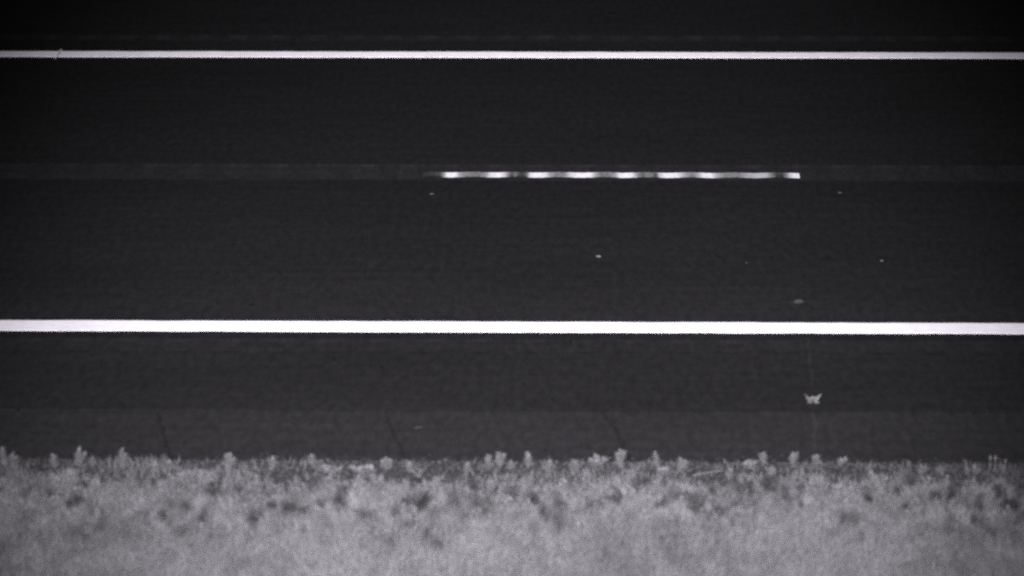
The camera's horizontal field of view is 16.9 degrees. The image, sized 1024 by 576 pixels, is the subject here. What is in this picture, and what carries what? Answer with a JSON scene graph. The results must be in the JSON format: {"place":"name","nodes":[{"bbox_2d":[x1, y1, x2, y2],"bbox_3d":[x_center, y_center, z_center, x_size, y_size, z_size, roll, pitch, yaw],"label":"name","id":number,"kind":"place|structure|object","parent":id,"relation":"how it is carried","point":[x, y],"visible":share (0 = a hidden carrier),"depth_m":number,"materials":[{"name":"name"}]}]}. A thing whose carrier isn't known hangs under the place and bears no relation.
{"place":"outdoors","nodes":[
{"label":"outdoors","id":0,"kind":"place"},
{"bbox_2d":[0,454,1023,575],"bbox_3d":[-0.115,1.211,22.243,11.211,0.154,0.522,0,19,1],"label":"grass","id":1,"kind":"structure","parent":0,"point":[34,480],"depth_m":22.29,"materials":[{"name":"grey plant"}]},
{"bbox_2d":[693,470,721,475],"bbox_3d":[1.253,1.187,22.099,0.194,0.025,0.006,-3,20,-9],"label":"straw","id":2,"kind":"object","parent":1,"relation":"on","point":[706,472],"visible":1,"depth_m":22.09,"materials":[{"name":"grey plant"}]},
{"bbox_2d":[0,0,1023,463],"bbox_3d":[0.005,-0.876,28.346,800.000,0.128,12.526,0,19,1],"label":"road","id":3,"kind":"structure","parent":0,"point":[234,228],"depth_m":26.98,"materials":[{"name":"black asphalt"}]},
{"bbox_2d":[805,394,820,403],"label":"weed","id":4,"kind":"object","parent":3,"relation":"on","point":[812,399],"visible":1,"depth_m":23.43,"materials":[{"name":"grey plant"}]},
{"bbox_2d":[0,460,1023,575],"bbox_3d":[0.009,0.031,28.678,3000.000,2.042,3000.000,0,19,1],"label":"ground","id":5,"kind":"structure","parent":0,"point":[282,479],"depth_m":22.29,"materials":[{"name":"soil"}]},
{"bbox_2d":[0,447,6,466],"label":"weed","id":6,"kind":"object","parent":5,"relation":"on","point":[2,454],"visible":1,"depth_m":22.41,"materials":[{"name":"grey plant"}]},
{"bbox_2d":[9,452,18,467],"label":"weed","id":7,"kind":"object","parent":5,"relation":"on","point":[13,459],"visible":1,"depth_m":22.39,"materials":[{"name":"grey plant"}]},
{"bbox_2d":[73,446,86,466],"bbox_3d":[-2.806,1.099,22.407,0.100,0.141,0.087,0,19,1],"label":"weed","id":8,"kind":"object","parent":5,"relation":"on","point":[79,455],"visible":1,"depth_m":22.40,"materials":[{"name":"grey plant"}]},
{"bbox_2d":[88,456,97,467],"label":"weed","id":9,"kind":"object","parent":5,"relation":"on","point":[92,461],"visible":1,"depth_m":22.41,"materials":[{"name":"grey plant"}]},
{"bbox_2d":[116,447,128,469],"bbox_3d":[-2.528,1.109,22.365,0.088,0.155,0.079,0,19,1],"label":"weed","id":10,"kind":"object","parent":5,"relation":"on","point":[123,456],"visible":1,"depth_m":22.36,"materials":[{"name":"grey plant"}]},
{"bbox_2d":[149,459,159,472],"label":"weed","id":11,"kind":"object","parent":5,"relation":"on","point":[154,464],"visible":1,"depth_m":22.33,"materials":[{"name":"grey plant"}]},
{"bbox_2d":[165,460,174,470],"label":"weed","id":12,"kind":"object","parent":5,"relation":"on","point":[168,464],"visible":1,"depth_m":22.36,"materials":[{"name":"grey plant"}]},
{"bbox_2d":[221,452,237,469],"bbox_3d":[-1.833,1.126,22.363,0.107,0.119,0.093,15,24,37],"label":"weed","id":13,"kind":"object","parent":5,"relation":"on","point":[229,460],"visible":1,"depth_m":22.36,"materials":[{"name":"grey plant"}]},
{"bbox_2d":[268,456,276,470],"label":"weed","id":14,"kind":"object","parent":5,"relation":"on","point":[272,464],"visible":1,"depth_m":22.34,"materials":[{"name":"grey plant"}]},
{"bbox_2d":[308,454,315,464],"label":"weed","id":15,"kind":"object","parent":5,"relation":"on","point":[311,460],"visible":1,"depth_m":22.40,"materials":[{"name":"grey plant"}]},
{"bbox_2d":[318,464,342,476],"bbox_3d":[-1.173,1.178,22.279,0.150,0.082,0.161,-12,23,-30],"label":"weed","id":16,"kind":"object","parent":5,"relation":"on","point":[328,469],"visible":1,"depth_m":22.27,"materials":[{"name":"grey plant"}]},
{"bbox_2d":[346,464,376,476],"bbox_3d":[-0.962,1.183,22.258,0.185,0.086,0.160,-11,22,-28],"label":"weed","id":17,"kind":"object","parent":5,"relation":"on","point":[366,470],"visible":1,"depth_m":22.25,"materials":[{"name":"grey plant"}]},
{"bbox_2d":[379,457,393,469],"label":"weed","id":18,"kind":"object","parent":5,"relation":"on","point":[385,463],"visible":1,"depth_m":22.34,"materials":[{"name":"grey plant"}]},
{"bbox_2d":[405,461,415,472],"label":"weed","id":19,"kind":"object","parent":5,"relation":"on","point":[409,466],"visible":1,"depth_m":22.31,"materials":[{"name":"grey plant"}]},
{"bbox_2d":[463,462,470,471],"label":"weed","id":20,"kind":"object","parent":5,"relation":"on","point":[466,465],"visible":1,"depth_m":22.30,"materials":[{"name":"grey plant"}]},
{"bbox_2d":[494,452,506,467],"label":"weed","id":21,"kind":"object","parent":5,"relation":"on","point":[499,460],"visible":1,"depth_m":22.34,"materials":[{"name":"grey plant"}]},
{"bbox_2d":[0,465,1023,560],"bbox_3d":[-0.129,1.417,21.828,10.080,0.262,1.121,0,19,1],"label":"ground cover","id":22,"kind":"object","parent":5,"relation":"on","point":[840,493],"visible":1,"depth_m":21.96,"materials":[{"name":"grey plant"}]},
{"bbox_2d":[0,448,1023,512],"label":"gravel","id":23,"kind":"structure","parent":5,"relation":"on","point":[281,463],"depth_m":22.36,"materials":[{"name":"grey gravel"}]},
{"bbox_2d":[48,454,59,467],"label":"weed","id":24,"kind":"object","parent":23,"relation":"on","point":[53,460],"visible":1,"depth_m":22.39,"materials":[{"name":"grey plant"}]},
{"bbox_2d":[483,454,493,468],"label":"weed","id":25,"kind":"object","parent":23,"relation":"on","point":[488,458],"visible":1,"depth_m":22.33,"materials":[{"name":"grey plant"}]},
{"bbox_2d":[505,460,515,470],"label":"weed","id":26,"kind":"object","parent":23,"relation":"on","point":[511,465],"visible":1,"depth_m":22.32,"materials":[{"name":"grey plant"}]},
{"bbox_2d":[614,449,626,466],"bbox_3d":[0.703,1.104,22.349,0.090,0.135,0.088,10,22,27],"label":"weed","id":27,"kind":"object","parent":23,"relation":"on","point":[621,455],"visible":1,"depth_m":22.35,"materials":[{"name":"grey plant"}]},
{"bbox_2d":[651,451,662,468],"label":"weed","id":28,"kind":"object","parent":23,"relation":"on","point":[656,459],"visible":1,"depth_m":22.32,"materials":[{"name":"grey plant"}]},
{"bbox_2d":[655,466,670,475],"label":"weed","id":29,"kind":"object","parent":23,"relation":"on","point":[661,470],"visible":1,"depth_m":22.25,"materials":[{"name":"grey plant"}]},
{"bbox_2d":[758,452,768,465],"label":"weed","id":30,"kind":"object","parent":23,"relation":"on","point":[763,457],"visible":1,"depth_m":22.36,"materials":[{"name":"grey plant"}]},
{"bbox_2d":[810,455,821,465],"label":"weed","id":31,"kind":"object","parent":23,"relation":"on","point":[816,460],"visible":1,"depth_m":22.36,"materials":[{"name":"grey plant"}]},
{"bbox_2d":[836,456,849,466],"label":"weed","id":32,"kind":"object","parent":23,"relation":"on","point":[842,461],"visible":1,"depth_m":22.36,"materials":[{"name":"grey plant"}]},
{"bbox_2d":[935,465,946,475],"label":"weed","id":33,"kind":"object","parent":23,"relation":"on","point":[939,469],"visible":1,"depth_m":22.25,"materials":[{"name":"grey plant"}]},
{"bbox_2d":[970,465,983,473],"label":"weed","id":34,"kind":"object","parent":23,"relation":"on","point":[976,470],"visible":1,"depth_m":22.24,"materials":[{"name":"grey plant"}]},
{"bbox_2d":[524,451,532,466],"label":"weed","id":35,"kind":"object","parent":5,"relation":"on","point":[528,459],"visible":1,"depth_m":22.35,"materials":[{"name":"grey plant"}]},
{"bbox_2d":[546,459,554,469],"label":"weed","id":36,"kind":"object","parent":5,"relation":"on","point":[550,464],"visible":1,"depth_m":22.35,"materials":[{"name":"grey plant"}]},
{"bbox_2d":[570,460,580,470],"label":"weed","id":37,"kind":"object","parent":5,"relation":"on","point":[574,465],"visible":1,"depth_m":22.32,"materials":[{"name":"grey plant"}]},
{"bbox_2d":[586,453,609,467],"bbox_3d":[0.562,1.121,22.362,0.172,0.097,0.118,-7,21,-19],"label":"weed","id":38,"kind":"object","parent":5,"relation":"on","point":[595,462],"visible":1,"depth_m":22.34,"materials":[{"name":"grey plant"}]},
{"bbox_2d":[676,456,689,472],"bbox_3d":[1.101,1.144,22.288,0.089,0.114,0.082,18,26,41],"label":"weed","id":39,"kind":"object","parent":5,"relation":"on","point":[681,463],"visible":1,"depth_m":22.28,"materials":[{"name":"grey plant"}]},
{"bbox_2d":[724,467,733,479],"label":"weed","id":40,"kind":"object","parent":5,"relation":"on","point":[728,473],"visible":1,"depth_m":22.22,"materials":[{"name":"grey plant"}]},
{"bbox_2d":[742,459,757,469],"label":"weed","id":41,"kind":"object","parent":5,"relation":"on","point":[749,464],"visible":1,"depth_m":22.33,"materials":[{"name":"grey plant"}]},
{"bbox_2d":[789,451,799,467],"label":"weed","id":42,"kind":"object","parent":5,"relation":"on","point":[792,458],"visible":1,"depth_m":22.33,"materials":[{"name":"grey plant"}]},
{"bbox_2d":[916,465,928,473],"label":"weed","id":43,"kind":"object","parent":5,"relation":"on","point":[921,469],"visible":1,"depth_m":22.26,"materials":[{"name":"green plant"}]}
]}

